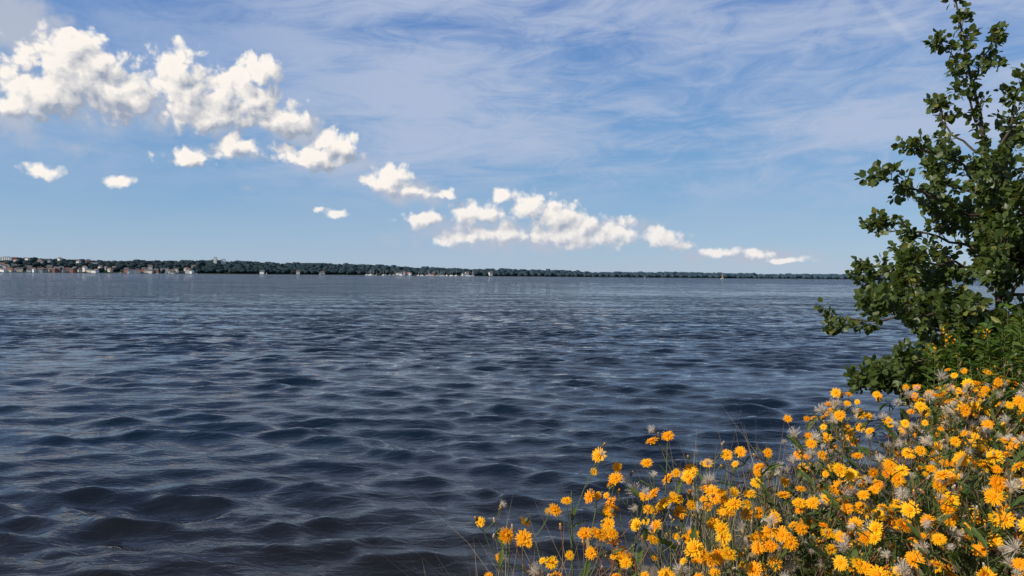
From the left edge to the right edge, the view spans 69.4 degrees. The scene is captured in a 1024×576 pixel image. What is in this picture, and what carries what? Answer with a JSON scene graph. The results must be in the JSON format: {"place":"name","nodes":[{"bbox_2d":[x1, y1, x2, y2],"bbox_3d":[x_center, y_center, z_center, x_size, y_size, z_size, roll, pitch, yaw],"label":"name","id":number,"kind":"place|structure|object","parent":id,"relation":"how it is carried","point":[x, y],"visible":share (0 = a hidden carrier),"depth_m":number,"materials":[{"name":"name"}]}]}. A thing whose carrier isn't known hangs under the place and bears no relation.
{"place":"outdoors","nodes":[
{"label":"outdoors","id":0,"kind":"place"},
{"bbox_2d":[10,266,978,280],"bbox_3d":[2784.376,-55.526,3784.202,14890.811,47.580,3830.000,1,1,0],"label":"shore hills","id":1,"kind":"structure","parent":0,"point":[180,272],"depth_m":2602.90,"materials":[{"name":"green plant"}]},
{"bbox_2d":[0,256,11,260],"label":"apartment block","id":2,"kind":"structure","parent":1,"relation":"on","point":[5,258],"depth_m":2400.25,"materials":[{"name":"white concrete"}]},
{"bbox_2d":[0,257,1018,280],"bbox_3d":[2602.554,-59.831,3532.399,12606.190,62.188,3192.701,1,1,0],"label":"distant forest","id":3,"kind":"object","parent":1,"relation":"on","point":[208,266],"visible":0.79,"depth_m":2718.02,"materials":[{"name":"green plant"}]},
{"bbox_2d":[0,272,1023,575],"bbox_3d":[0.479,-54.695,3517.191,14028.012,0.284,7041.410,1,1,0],"label":"lake water","id":4,"kind":"structure","parent":0,"point":[204,424],"depth_m":13.27,"materials":[{"name":"blue liquid"}]},
{"bbox_2d":[0,0,1023,275],"label":"sky","id":5,"kind":"structure","parent":0,"point":[705,136],"materials":[{"name":"blue"}]},
{"bbox_2d":[318,474,826,575],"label":"dry grass","id":6,"kind":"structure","parent":0,"point":[553,551],"depth_m":2.67,"materials":[{"name":"plant"}]},
{"bbox_2d":[582,405,1023,575],"bbox_3d":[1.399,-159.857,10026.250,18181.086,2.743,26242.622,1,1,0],"label":"sandy ground","id":7,"kind":"structure","parent":0,"point":[650,571],"depth_m":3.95,"materials":[{"name":"plant"}]},
{"bbox_2d":[475,348,1023,575],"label":"yellow sowthistle patch","id":8,"kind":"object","parent":7,"relation":"on","point":[1003,534],"visible":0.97,"depth_m":2.42,"materials":[{"name":"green plant"}]},
{"bbox_2d":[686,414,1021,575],"bbox_3d":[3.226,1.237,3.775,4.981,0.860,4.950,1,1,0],"label":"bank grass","id":9,"kind":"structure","parent":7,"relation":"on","point":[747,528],"depth_m":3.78,"materials":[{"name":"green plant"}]},
{"bbox_2d":[813,0,1023,432],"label":"young poplar tree","id":10,"kind":"object","parent":7,"relation":"on","point":[996,245],"visible":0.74,"depth_m":4.82,"materials":[{"name":"green plant"}]},
{"bbox_2d":[915,303,1023,528],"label":"goldenrod bush","id":11,"kind":"object","parent":7,"relation":"on","point":[1008,356],"visible":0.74,"depth_m":4.09,"materials":[{"name":"green plant"}]}
]}

